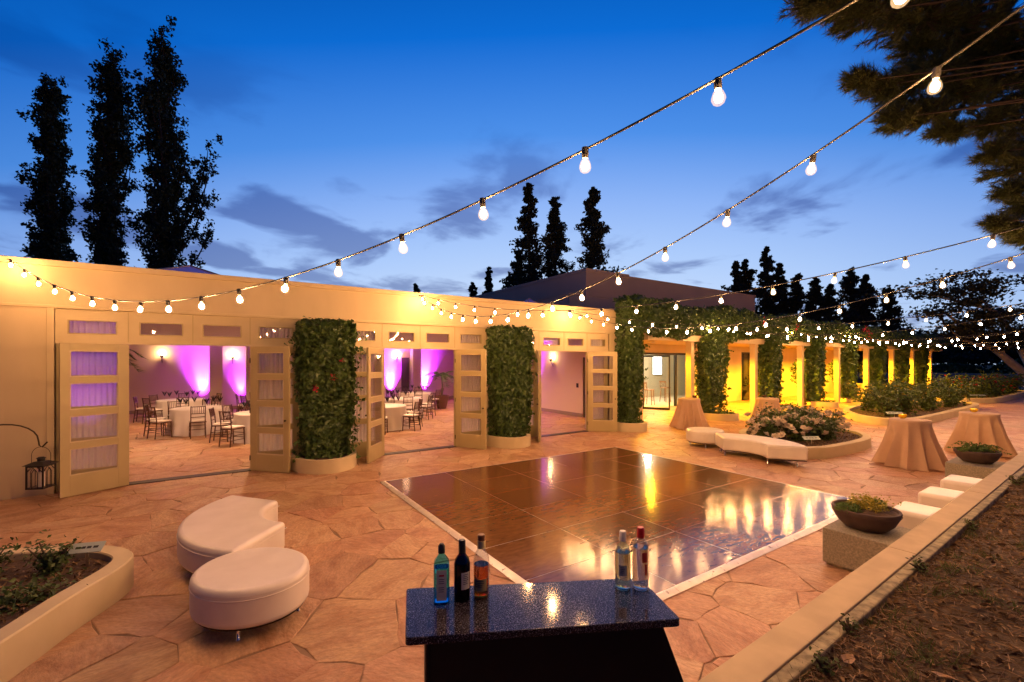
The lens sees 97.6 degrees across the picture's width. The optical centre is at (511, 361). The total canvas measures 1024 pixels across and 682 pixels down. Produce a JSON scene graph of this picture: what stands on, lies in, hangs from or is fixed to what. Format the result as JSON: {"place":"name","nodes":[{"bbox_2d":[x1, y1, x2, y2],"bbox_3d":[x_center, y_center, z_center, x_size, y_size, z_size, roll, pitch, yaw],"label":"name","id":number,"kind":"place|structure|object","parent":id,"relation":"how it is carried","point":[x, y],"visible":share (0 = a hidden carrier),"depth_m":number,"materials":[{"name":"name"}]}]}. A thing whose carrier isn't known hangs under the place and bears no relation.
{"place":"outdoors","nodes":[
{"label":"outdoors","id":0,"kind":"place"},
{"bbox_2d":[55,398,585,493],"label":"hall floor","id":1,"kind":"structure","parent":0,"point":[162,456],"depth_m":11.82,"materials":[{"name":"beige stone"}]},
{"bbox_2d":[152,398,205,418],"bbox_3d":[-12.417,1.820,16.846,1.760,0.760,1.791,0,0,-20],"label":"banquet table","id":2,"kind":"object","parent":1,"relation":"on","point":[162,404],"visible":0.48,"depth_m":16.21,"materials":[{"name":"white fabric"}]},
{"bbox_2d":[164,405,229,436],"bbox_3d":[-9.658,1.820,13.870,1.784,0.760,1.773,0,0,15],"label":"banquet table","id":3,"kind":"object","parent":1,"relation":"on","point":[179,417],"visible":0.74,"depth_m":13.20,"materials":[{"name":"white fabric"}]},
{"bbox_2d":[228,411,249,443],"bbox_3d":[-7.025,1.820,12.728,1.746,0.760,1.745,0,0,0],"label":"banquet table","id":4,"kind":"object","parent":1,"relation":"on","point":[241,418],"visible":0.23,"depth_m":11.99,"materials":[{"name":"white fabric"}]},
{"bbox_2d":[385,403,408,430],"bbox_3d":[-4.223,1.820,14.576,1.796,0.760,1.781,0,0,9],"label":"banquet table","id":5,"kind":"object","parent":1,"relation":"on","point":[395,413],"visible":0.45,"depth_m":14.10,"materials":[{"name":"white fabric"}]},
{"bbox_2d":[425,371,453,408],"bbox_3d":[-3.343,1.325,20.913,1.886,1.751,1.976,0,0,-33],"label":"potted palm","id":6,"kind":"object","parent":1,"relation":"on","point":[442,404],"visible":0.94,"depth_m":20.66,"materials":[{"name":"green plant"}]},
{"bbox_2d":[0,397,1023,681],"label":"patio","id":7,"kind":"structure","parent":0,"point":[362,539],"depth_m":4.88,"materials":[{"name":"beige stone"}]},
{"bbox_2d":[0,424,47,447],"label":"shepherd hook","id":8,"kind":"object","parent":7,"relation":"on","point":[34,432],"visible":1,"depth_m":6.88,"materials":[{"name":"brown metal"}]},
{"bbox_2d":[22,447,58,489],"bbox_3d":[-7.287,1.638,6.934,0.300,0.634,0.300,0,0,-8],"label":"lantern","id":9,"kind":"object","parent":8,"relation":"hanging from","point":[40,463],"visible":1,"depth_m":6.89,"materials":[{"name":"black metal"}]},
{"bbox_2d":[0,545,133,681],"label":"bed","id":10,"kind":"object","parent":7,"relation":"on","point":[31,633],"visible":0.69,"depth_m":3.75,"materials":[{"name":"beige concrete"}]},
{"bbox_2d":[0,558,87,615],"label":"rose bush","id":11,"kind":"object","parent":10,"relation":"on","point":[7,599],"visible":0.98,"depth_m":3.65,"materials":[{"name":"green plant"}]},
{"bbox_2d":[13,528,81,576],"bbox_3d":[-4.311,1.793,4.182,0.543,0.384,0.348,0,0,-5],"label":"rose bush","id":12,"kind":"object","parent":10,"relation":"on","point":[55,563],"visible":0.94,"depth_m":4.15,"materials":[{"name":"green plant"}]},
{"bbox_2d":[67,541,105,567],"bbox_3d":[-4.052,1.862,4.274,0.260,0.236,0.094,0,0,-15],"label":"plant tag","id":13,"kind":"object","parent":10,"relation":"on","point":[88,547],"visible":0.95,"depth_m":4.27,"materials":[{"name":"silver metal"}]},
{"bbox_2d":[176,495,286,573],"bbox_3d":[-3.155,1.985,5.074,1.029,0.430,2.122,0,0,-33],"label":"curved ottoman","id":14,"kind":"object","parent":7,"relation":"on","point":[219,528],"visible":0.85,"depth_m":4.75,"materials":[{"name":"leather"}]},
{"bbox_2d":[189,547,309,640],"bbox_3d":[-2.242,1.985,3.864,0.894,0.430,0.950,0,0,-33],"label":"round ottoman","id":15,"kind":"object","parent":7,"relation":"on","point":[242,590],"visible":1,"depth_m":3.59,"materials":[{"name":"leather"}]},
{"bbox_2d":[290,448,356,474],"bbox_3d":[-3.817,2.009,9.240,1.320,0.382,1.128,0,0,-33],"label":"curved planter","id":16,"kind":"object","parent":7,"relation":"on","point":[341,462],"visible":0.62,"depth_m":8.84,"materials":[{"name":"concrete"}]},
{"bbox_2d":[284,316,368,462],"bbox_3d":[-3.879,0.594,9.330,1.585,3.026,0.924,0,0,-33],"label":"climbing vine","id":17,"kind":"object","parent":16,"relation":"in","point":[324,364],"visible":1,"depth_m":9.14,"materials":[{"name":"green plant"}]},
{"bbox_2d":[487,431,530,448],"bbox_3d":[-0.032,2.011,11.784,1.240,0.378,1.068,0,0,-33],"label":"curved planter","id":18,"kind":"object","parent":7,"relation":"on","point":[523,440],"visible":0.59,"depth_m":11.36,"materials":[{"name":"concrete"}]},
{"bbox_2d":[483,324,537,436],"bbox_3d":[-0.038,0.556,11.909,1.612,3.103,0.823,0,0,-33],"label":"climbing vine","id":19,"kind":"object","parent":18,"relation":"in","point":[511,350],"visible":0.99,"depth_m":11.69,"materials":[{"name":"green plant"}]},
{"bbox_2d":[405,578,683,681],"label":"portable bar","id":20,"kind":"object","parent":7,"relation":"on","point":[605,630],"visible":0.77,"depth_m":2.03,"materials":[{"name":"stone"}]},
{"bbox_2d":[434,543,448,602],"bbox_3d":[-0.346,1.038,2.201,0.076,0.283,0.064,0,0,-9],"label":"bottle","id":21,"kind":"object","parent":20,"relation":"on","point":[441,583],"visible":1,"depth_m":2.17,"materials":[{"name":"blue glass"}]},
{"bbox_2d":[454,538,469,601],"bbox_3d":[-0.248,1.033,2.226,0.080,0.292,0.081,0,0,-6],"label":"bottle","id":22,"kind":"object","parent":20,"relation":"on","point":[462,577],"visible":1,"depth_m":2.20,"materials":[{"name":"black glass"}]},
{"bbox_2d":[473,533,488,599],"bbox_3d":[-0.154,1.023,2.244,0.080,0.312,0.082,0,0,-4],"label":"bottle","id":23,"kind":"object","parent":20,"relation":"on","point":[481,582],"visible":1,"depth_m":2.22,"materials":[{"name":"clear glass"}]},
{"bbox_2d":[616,530,630,590],"bbox_3d":[0.575,1.030,2.326,0.080,0.298,0.082,0,0,14],"label":"bottle","id":24,"kind":"object","parent":20,"relation":"on","point":[623,569],"visible":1,"depth_m":2.30,"materials":[{"name":"clear glass"}]},
{"bbox_2d":[632,526,648,590],"bbox_3d":[0.668,1.020,2.326,0.084,0.317,0.084,0,0,16],"label":"bottle","id":25,"kind":"object","parent":20,"relation":"on","point":[640,569],"visible":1,"depth_m":2.30,"materials":[{"name":"clear glass"}]},
{"bbox_2d":[380,447,850,600],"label":"dance floor","id":26,"kind":"structure","parent":7,"relation":"on","point":[563,517],"depth_m":6.39,"materials":[{"name":"wood"}]},
{"bbox_2d":[612,417,647,431],"bbox_3d":[3.810,2.010,14.350,1.240,0.379,1.023,0,0,-33],"label":"curved planter","id":27,"kind":"object","parent":7,"relation":"on","point":[641,425],"visible":0.68,"depth_m":13.93,"materials":[{"name":"concrete"}]},
{"bbox_2d":[614,296,649,422],"bbox_3d":[3.830,0.002,14.458,1.188,4.205,0.847,0,0,-33],"label":"climbing vine","id":28,"kind":"object","parent":27,"relation":"in","point":[629,346],"visible":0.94,"depth_m":14.33,"materials":[{"name":"green plant"}]},
{"bbox_2d":[669,398,708,429],"bbox_3d":[5.863,1.715,14.818,1.243,0.970,1.279,0,0,38],"label":"cocktail table","id":29,"kind":"object","parent":7,"relation":"on","point":[688,413],"visible":0.96,"depth_m":14.50,"materials":[{"name":"beige fabric"}]},
{"bbox_2d":[686,427,723,447],"bbox_3d":[5.024,1.985,11.673,0.951,0.430,0.910,0,0,-33],"label":"round ottoman","id":30,"kind":"object","parent":7,"relation":"on","point":[702,435],"visible":0.8,"depth_m":11.36,"materials":[{"name":"leather"}]},
{"bbox_2d":[704,410,738,420],"bbox_3d":[7.978,2.022,16.890,1.345,0.355,1.015,0,0,-33],"label":"curved planter","id":31,"kind":"object","parent":7,"relation":"on","point":[722,415],"visible":0.91,"depth_m":16.52,"materials":[{"name":"concrete"}]},
{"bbox_2d":[694,335,733,413],"bbox_3d":[7.688,0.568,17.168,1.789,3.120,0.824,0,0,-33],"label":"climbing vine","id":32,"kind":"object","parent":31,"relation":"in","point":[710,364],"visible":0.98,"depth_m":16.94,"materials":[{"name":"green plant"}]},
{"bbox_2d":[715,433,808,466],"bbox_3d":[5.572,1.985,10.194,1.043,0.430,2.180,0,0,-33],"label":"curved ottoman","id":33,"kind":"object","parent":7,"relation":"on","point":[767,448],"visible":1,"depth_m":9.87,"materials":[{"name":"leather"}]},
{"bbox_2d":[747,397,781,426],"bbox_3d":[8.508,1.715,14.954,1.228,0.970,1.305,0,0,35],"label":"cocktail table","id":34,"kind":"object","parent":7,"relation":"on","point":[760,403],"visible":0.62,"depth_m":14.76,"materials":[{"name":"beige fabric"}]},
{"bbox_2d":[739,428,870,458],"bbox_3d":[7.731,2.075,12.023,4.144,0.250,2.696,0,0,-33],"label":"rose bed","id":35,"kind":"object","parent":7,"relation":"on","point":[850,441],"visible":0.51,"depth_m":10.87,"materials":[{"name":"beige concrete"}]},
{"bbox_2d":[746,415,788,437],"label":"rose bush","id":36,"kind":"object","parent":35,"relation":"on","point":[764,426],"visible":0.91,"depth_m":11.29,"materials":[{"name":"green plant"}]},
{"bbox_2d":[772,405,827,441],"bbox_3d":[7.316,1.604,11.306,1.249,0.908,1.259,0,0,-20],"label":"rose bush","id":37,"kind":"object","parent":35,"relation":"on","point":[799,429],"visible":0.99,"depth_m":11.25,"materials":[{"name":"green plant"}]},
{"bbox_2d":[805,411,851,440],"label":"rose bush","id":38,"kind":"object","parent":35,"relation":"on","point":[828,431],"visible":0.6,"depth_m":11.38,"materials":[{"name":"green plant"}]},
{"bbox_2d":[811,399,838,407],"bbox_3d":[15.147,2.018,21.627,0.846,0.364,1.031,0,0,-33],"label":"curved planter","id":39,"kind":"object","parent":7,"relation":"on","point":[830,403],"visible":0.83,"depth_m":21.38,"materials":[{"name":"concrete"}]},
{"bbox_2d":[804,340,828,401],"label":"climbing vine","id":40,"kind":"object","parent":39,"relation":"in","point":[814,366],"visible":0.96,"depth_m":21.72,"materials":[{"name":"green plant"}]},
{"bbox_2d":[846,396,869,402],"bbox_3d":[18.439,2.022,23.792,0.576,0.356,1.022,0,0,-33],"label":"curved planter","id":41,"kind":"object","parent":7,"relation":"on","point":[848,400],"visible":0.24,"depth_m":23.84,"materials":[{"name":"concrete"}]},
{"bbox_2d":[840,343,859,399],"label":"climbing vine","id":42,"kind":"object","parent":41,"relation":"in","point":[849,358],"visible":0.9,"depth_m":23.91,"materials":[{"name":"green plant"}]},
{"bbox_2d":[698,451,1023,681],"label":"retaining wall","id":43,"kind":"structure","parent":7,"relation":"on","point":[778,650],"depth_m":3.14,"materials":[{"name":"concrete"}]},
{"bbox_2d":[823,519,911,571],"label":"plinth","id":44,"kind":"structure","parent":7,"relation":"on","point":[845,547],"depth_m":4.68,"materials":[{"name":"concrete"}]},
{"bbox_2d":[831,491,902,532],"bbox_3d":[3.827,1.609,4.847,0.620,0.377,0.612,0,0,-33],"label":"planted bowl","id":45,"kind":"object","parent":44,"relation":"on","point":[865,513],"visible":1,"depth_m":4.72,"materials":[{"name":"ceramic"}]},
{"bbox_2d":[871,417,947,471],"bbox_3d":[8.421,1.715,9.478,1.266,0.970,1.274,0,0,-42],"label":"cocktail table","id":46,"kind":"object","parent":7,"relation":"on","point":[909,444],"visible":0.95,"depth_m":9.18,"materials":[{"name":"beige fabric"}]},
{"bbox_2d":[843,401,978,425],"bbox_3d":[16.885,2.075,19.130,11.255,0.250,3.182,0,0,-33],"label":"flower bed","id":47,"kind":"object","parent":7,"relation":"on","point":[882,419],"visible":0.55,"depth_m":17.15,"materials":[{"name":"beige concrete"}]},
{"bbox_2d":[843,379,885,411],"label":"rose bush","id":48,"kind":"object","parent":47,"relation":"on","point":[865,406],"visible":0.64,"depth_m":17.98,"materials":[{"name":"green plant"}]},
{"bbox_2d":[855,380,916,416],"bbox_3d":[13.757,1.385,16.420,1.689,1.385,1.411,0,0,12],"label":"rose bush","id":49,"kind":"object","parent":47,"relation":"on","point":[884,399],"visible":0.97,"depth_m":16.44,"materials":[{"name":"green plant"}]},
{"bbox_2d":[878,381,919,415],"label":"rose bush","id":50,"kind":"object","parent":47,"relation":"on","point":[905,407],"visible":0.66,"depth_m":16.94,"materials":[{"name":"green plant"}]},
{"bbox_2d":[909,379,944,410],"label":"rose bush","id":51,"kind":"object","parent":47,"relation":"on","point":[928,402],"visible":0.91,"depth_m":18.32,"materials":[{"name":"green plant"}]},
{"bbox_2d":[933,373,968,406],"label":"rose bush","id":52,"kind":"object","parent":47,"relation":"on","point":[951,399],"visible":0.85,"depth_m":19.70,"materials":[{"name":"green plant"}]},
{"bbox_2d":[893,501,940,528],"bbox_3d":[4.848,1.980,5.364,0.560,0.440,0.410,0,0,-35],"label":"cube stool","id":53,"kind":"object","parent":7,"relation":"on","point":[915,515],"visible":0.15,"depth_m":5.25,"materials":[{"name":"leather"}]},
{"bbox_2d":[918,486,963,508],"bbox_3d":[5.814,1.980,6.043,0.560,0.440,0.410,0,0,-35],"label":"cube stool","id":54,"kind":"object","parent":7,"relation":"on","point":[937,497],"visible":0.24,"depth_m":5.96,"materials":[{"name":"leather"}]},
{"bbox_2d":[940,474,981,491],"bbox_3d":[6.739,1.980,6.693,0.580,0.440,0.410,0,0,-35],"label":"cube stool","id":55,"kind":"object","parent":7,"relation":"on","point":[958,483],"visible":0.23,"depth_m":6.61,"materials":[{"name":"leather"}]},
{"bbox_2d":[945,457,1004,478],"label":"plinth","id":56,"kind":"structure","parent":7,"relation":"on","point":[956,466],"depth_m":7.79,"materials":[{"name":"concrete"}]},
{"bbox_2d":[946,441,1011,463],"bbox_3d":[8.289,1.626,7.973,0.722,0.343,0.751,0,0,8],"label":"planted bowl","id":57,"kind":"object","parent":56,"relation":"on","point":[981,453],"visible":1,"depth_m":7.85,"materials":[{"name":"ceramic"}]},
{"bbox_2d":[936,390,1023,402],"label":"flower bed","id":58,"kind":"object","parent":7,"relation":"on","point":[1003,397],"visible":0.33,"depth_m":24.22,"materials":[{"name":"beige concrete"}]},
{"bbox_2d":[943,411,1017,458],"bbox_3d":[11.114,1.715,10.660,1.261,0.970,1.299,0,0,-32],"label":"cocktail table","id":59,"kind":"object","parent":7,"relation":"on","point":[988,428],"visible":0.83,"depth_m":10.38,"materials":[{"name":"beige fabric"}]},
{"bbox_2d":[0,0,1023,364],"label":"sky","id":60,"kind":"structure","parent":0,"point":[346,127],"materials":[{"name":"blue"}]},
{"bbox_2d":[721,260,750,293],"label":"conifer tree","id":61,"kind":"object","parent":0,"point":[739,277],"visible":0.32,"depth_m":59.44,"materials":[{"name":"green plant"}]},
{"bbox_2d":[643,392,861,423],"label":"arcade floor","id":62,"kind":"structure","parent":0,"point":[651,416],"depth_m":20.40,"materials":[{"name":"beige stone"}]},
{"bbox_2d":[777,475,1023,681],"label":"soil bank","id":63,"kind":"structure","parent":0,"point":[958,614],"depth_m":2.89,"materials":[{"name":"brown soil"}]},
{"bbox_2d":[809,645,841,675],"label":"weed","id":64,"kind":"object","parent":63,"relation":"on","point":[825,666],"visible":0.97,"depth_m":2.40,"materials":[{"name":"green plant"}]},
{"bbox_2d":[774,0,1023,253],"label":"pine tree","id":65,"kind":"object","parent":63,"relation":"on","point":[977,74],"visible":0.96,"depth_m":8.88,"materials":[{"name":"green plant"}]},
{"bbox_2d":[857,369,1016,373],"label":"grass verge","id":66,"kind":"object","parent":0,"point":[973,373],"depth_m":75.52,"materials":[{"name":"green plant"}]},
{"bbox_2d":[932,363,987,372],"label":"hedge","id":67,"kind":"object","parent":66,"relation":"on","point":[953,368],"visible":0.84,"depth_m":80.57,"materials":[{"name":"green plant"}]},
{"bbox_2d":[932,334,1000,367],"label":"broadleaf tree","id":68,"kind":"object","parent":66,"relation":"on","point":[966,355],"visible":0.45,"depth_m":107.67,"materials":[{"name":"green plant"}]},
{"bbox_2d":[857,373,1023,389],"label":"road","id":69,"kind":"structure","parent":0,"point":[859,379],"depth_m":61.69,"materials":[{"name":"grey asphalt"}]},
{"bbox_2d":[733,259,767,315],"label":"conifer tree","id":70,"kind":"object","parent":69,"relation":"on","point":[749,280],"visible":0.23,"depth_m":59.58,"materials":[{"name":"green plant"}]},
{"bbox_2d":[755,246,787,321],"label":"conifer tree","id":71,"kind":"object","parent":69,"relation":"on","point":[765,299],"visible":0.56,"depth_m":59.48,"materials":[{"name":"green plant"}]},
{"bbox_2d":[762,263,804,314],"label":"conifer tree","id":72,"kind":"object","parent":69,"relation":"on","point":[786,302],"visible":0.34,"depth_m":59.37,"materials":[{"name":"green plant"}]},
{"bbox_2d":[785,272,816,319],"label":"conifer tree","id":73,"kind":"object","parent":69,"relation":"on","point":[797,288],"visible":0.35,"depth_m":59.68,"materials":[{"name":"green plant"}]},
{"bbox_2d":[802,277,838,322],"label":"conifer tree","id":74,"kind":"object","parent":69,"relation":"on","point":[816,297],"visible":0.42,"depth_m":59.48,"materials":[{"name":"green plant"}]},
{"bbox_2d":[817,283,861,359],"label":"conifer tree","id":75,"kind":"object","parent":69,"relation":"on","point":[830,291],"visible":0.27,"depth_m":59.50,"materials":[{"name":"green plant"}]},
{"bbox_2d":[837,265,879,372],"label":"conifer tree","id":76,"kind":"object","parent":69,"relation":"on","point":[849,291],"visible":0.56,"depth_m":59.28,"materials":[{"name":"green plant"}]},
{"bbox_2d":[855,274,890,369],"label":"conifer tree","id":77,"kind":"object","parent":69,"relation":"on","point":[864,285],"visible":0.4,"depth_m":59.41,"materials":[{"name":"green plant"}]},
{"bbox_2d":[875,287,925,377],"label":"conifer tree","id":78,"kind":"object","parent":69,"relation":"on","point":[893,312],"visible":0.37,"depth_m":59.54,"materials":[{"name":"green plant"}]},
{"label":"ground","id":79,"kind":"structure","parent":0,"visible":0},
{"bbox_2d":[14,72,81,261],"bbox_3d":[-32.033,-8.990,31.114,3.270,22.389,3.282,0,0,-33],"label":"poplar tree","id":80,"kind":"object","parent":79,"relation":"on","point":[52,240],"visible":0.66,"depth_m":30.56,"materials":[{"name":"green plant"}]},
{"bbox_2d":[77,37,142,266],"bbox_3d":[-27.710,-9.940,30.847,3.457,24.288,3.884,0,0,-33],"label":"poplar tree","id":81,"kind":"object","parent":79,"relation":"on","point":[104,241],"visible":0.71,"depth_m":30.55,"materials":[{"name":"green plant"}]},
{"bbox_2d":[125,15,222,268],"bbox_3d":[-23.276,-10.725,30.755,5.983,25.858,4.142,0,0,21],"label":"poplar tree","id":82,"kind":"object","parent":79,"relation":"on","point":[152,101],"visible":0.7,"depth_m":30.65,"materials":[{"name":"green plant"}]},
{"bbox_2d":[0,255,642,499],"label":"banquet hall","id":83,"kind":"structure","parent":79,"relation":"on","point":[73,382],"depth_m":9.15,"materials":[{"name":"paint"}]},
{"bbox_2d":[67,319,116,334],"bbox_3d":[-7.266,-0.575,7.787,0.640,0.310,0.161,0,0,-33],"label":"transom window","id":84,"kind":"structure","parent":83,"relation":"in","point":[98,327],"depth_m":7.80,"materials":[{"name":"glass"}]},
{"bbox_2d":[59,343,128,497],"bbox_3d":[-7.033,0.948,7.565,0.100,2.480,0.911,0,0,29],"label":"door","id":85,"kind":"structure","parent":83,"relation":"in","point":[70,484],"depth_m":7.49,"materials":[{"name":"paint"}]},
{"bbox_2d":[249,346,289,472],"bbox_3d":[-4.820,0.948,8.879,0.911,2.480,0.100,0,0,13],"label":"door","id":86,"kind":"structure","parent":83,"relation":"in","point":[258,461],"depth_m":8.89,"materials":[{"name":"paint"}]},
{"bbox_2d":[259,326,292,338],"bbox_3d":[-4.918,-0.575,9.335,0.640,0.310,0.161,0,0,-33],"label":"transom window","id":87,"kind":"structure","parent":83,"relation":"in","point":[264,332],"depth_m":9.36,"materials":[{"name":"glass"}]},
{"bbox_2d":[365,347,384,463],"bbox_3d":[-3.066,0.948,10.016,0.100,2.480,0.911,0,0,6],"label":"door","id":88,"kind":"structure","parent":83,"relation":"in","point":[375,451],"depth_m":9.98,"materials":[{"name":"paint"}]},
{"bbox_2d":[455,349,486,449],"bbox_3d":[-1.058,0.948,11.285,0.911,2.480,0.100,0,0,27],"label":"door","id":89,"kind":"structure","parent":83,"relation":"in","point":[461,439],"depth_m":11.29,"materials":[{"name":"paint"}]},
{"bbox_2d":[587,352,616,431],"bbox_3d":[2.810,0.948,13.933,0.911,2.480,0.100,0,0,9],"label":"door","id":90,"kind":"structure","parent":83,"relation":"in","point":[593,425],"depth_m":13.94,"materials":[{"name":"paint"}]},
{"bbox_2d":[502,182,549,288],"bbox_3d":[1.592,-6.936,39.962,4.796,18.281,4.382,0,0,-33],"label":"conifer tree","id":91,"kind":"object","parent":79,"relation":"on","point":[527,226],"visible":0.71,"depth_m":39.98,"materials":[{"name":"green plant"}]},
{"bbox_2d":[539,196,574,276],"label":"conifer tree","id":92,"kind":"object","parent":79,"relation":"on","point":[556,228],"visible":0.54,"depth_m":41.82,"materials":[{"name":"green plant"}]},
{"bbox_2d":[570,187,625,271],"bbox_3d":[7.216,-6.630,40.210,6.049,17.684,6.882,0,0,-33],"label":"conifer tree","id":93,"kind":"object","parent":79,"relation":"on","point":[597,230],"visible":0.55,"depth_m":39.20,"materials":[{"name":"green plant"}]},
{"bbox_2d":[473,268,755,312],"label":"taupe building","id":94,"kind":"structure","parent":79,"relation":"on","point":[602,294],"depth_m":28.79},
{"bbox_2d":[643,333,941,411],"bbox_3d":[16.019,0.335,27.715,32.740,3.870,8.360,0,0,-33],"label":"arcade","id":95,"kind":"object","parent":79,"relation":"on","point":[678,367],"visible":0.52,"depth_m":24.81,"materials":[{"name":"paint"}]},
{"bbox_2d":[742,352,759,399],"bbox_3d":[13.668,0.850,25.686,1.900,2.700,0.080,0,0,-33],"label":"glass door","id":96,"kind":"structure","parent":95,"relation":"in","point":[745,355],"depth_m":25.45,"materials":[{"name":"clear glass"}]},
{"bbox_2d":[613,293,950,351],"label":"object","id":97,"kind":"object","parent":95,"relation":"on","point":[667,314],"visible":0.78,"depth_m":18.28,"materials":[{"name":"green plant"}]},
{"bbox_2d":[869,344,887,389],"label":"climbing vine","id":98,"kind":"object","parent":95,"relation":"attached to","point":[877,362],"visible":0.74,"depth_m":26.03,"materials":[{"name":"green plant"}]},
{"bbox_2d":[894,345,910,386],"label":"climbing vine","id":99,"kind":"object","parent":95,"relation":"attached to","point":[902,366],"visible":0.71,"depth_m":28.29,"materials":[{"name":"green plant"}]},
{"bbox_2d":[915,347,929,390],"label":"climbing vine","id":100,"kind":"object","parent":95,"relation":"attached to","point":[922,360],"visible":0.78,"depth_m":30.34,"materials":[{"name":"green plant"}]},
{"bbox_2d":[860,267,1023,388],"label":"coral tree","id":101,"kind":"object","parent":79,"relation":"on","point":[985,287],"visible":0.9,"depth_m":35.93,"materials":[{"name":"green plant"}]},
{"bbox_3d":[2.489,-0.064,1.222,0.120,3.512,0.120,0,0,-33],"label":"light pole","id":102,"kind":"object","parent":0,"visible":0},
{"bbox_2d":[7,0,904,311],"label":"string light","id":103,"kind":"object","parent":102,"relation":"hanging from","point":[583,152],"visible":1,"depth_m":2.54,"materials":[{"name":"black"}]},
{"bbox_2d":[418,5,1023,322],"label":"string light","id":104,"kind":"object","parent":102,"relation":"hanging from","point":[935,72],"visible":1,"depth_m":2.84,"materials":[{"name":"black"}]},
{"bbox_3d":[5.761,-0.074,3.380,0.120,3.492,0.120,0,0,-33],"label":"light pole","id":105,"kind":"object","parent":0,"visible":0},
{"bbox_2d":[419,226,1023,316],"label":"string light","id":106,"kind":"object","parent":105,"relation":"hanging from","point":[991,243],"visible":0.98,"depth_m":5.54,"materials":[{"name":"white glass"}]},
{"bbox_2d":[568,253,1023,332],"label":"string light","id":107,"kind":"object","parent":105,"relation":"hanging from","point":[1010,259],"visible":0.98,"depth_m":6.34,"materials":[{"name":"white"}]},
{"bbox_3d":[11.614,2.020,19.292,0.872,0.359,1.023,0,0,-33],"label":"curved planter","id":108,"kind":"object","parent":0,"visible":0},
{"bbox_2d":[758,339,785,406],"bbox_3d":[11.304,0.554,19.571,1.303,3.142,0.820,0,0,-33],"label":"climbing vine","id":109,"kind":"object","parent":108,"relation":"in","point":[770,358],"visible":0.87,"depth_m":19.36,"materials":[{"name":"green plant"}]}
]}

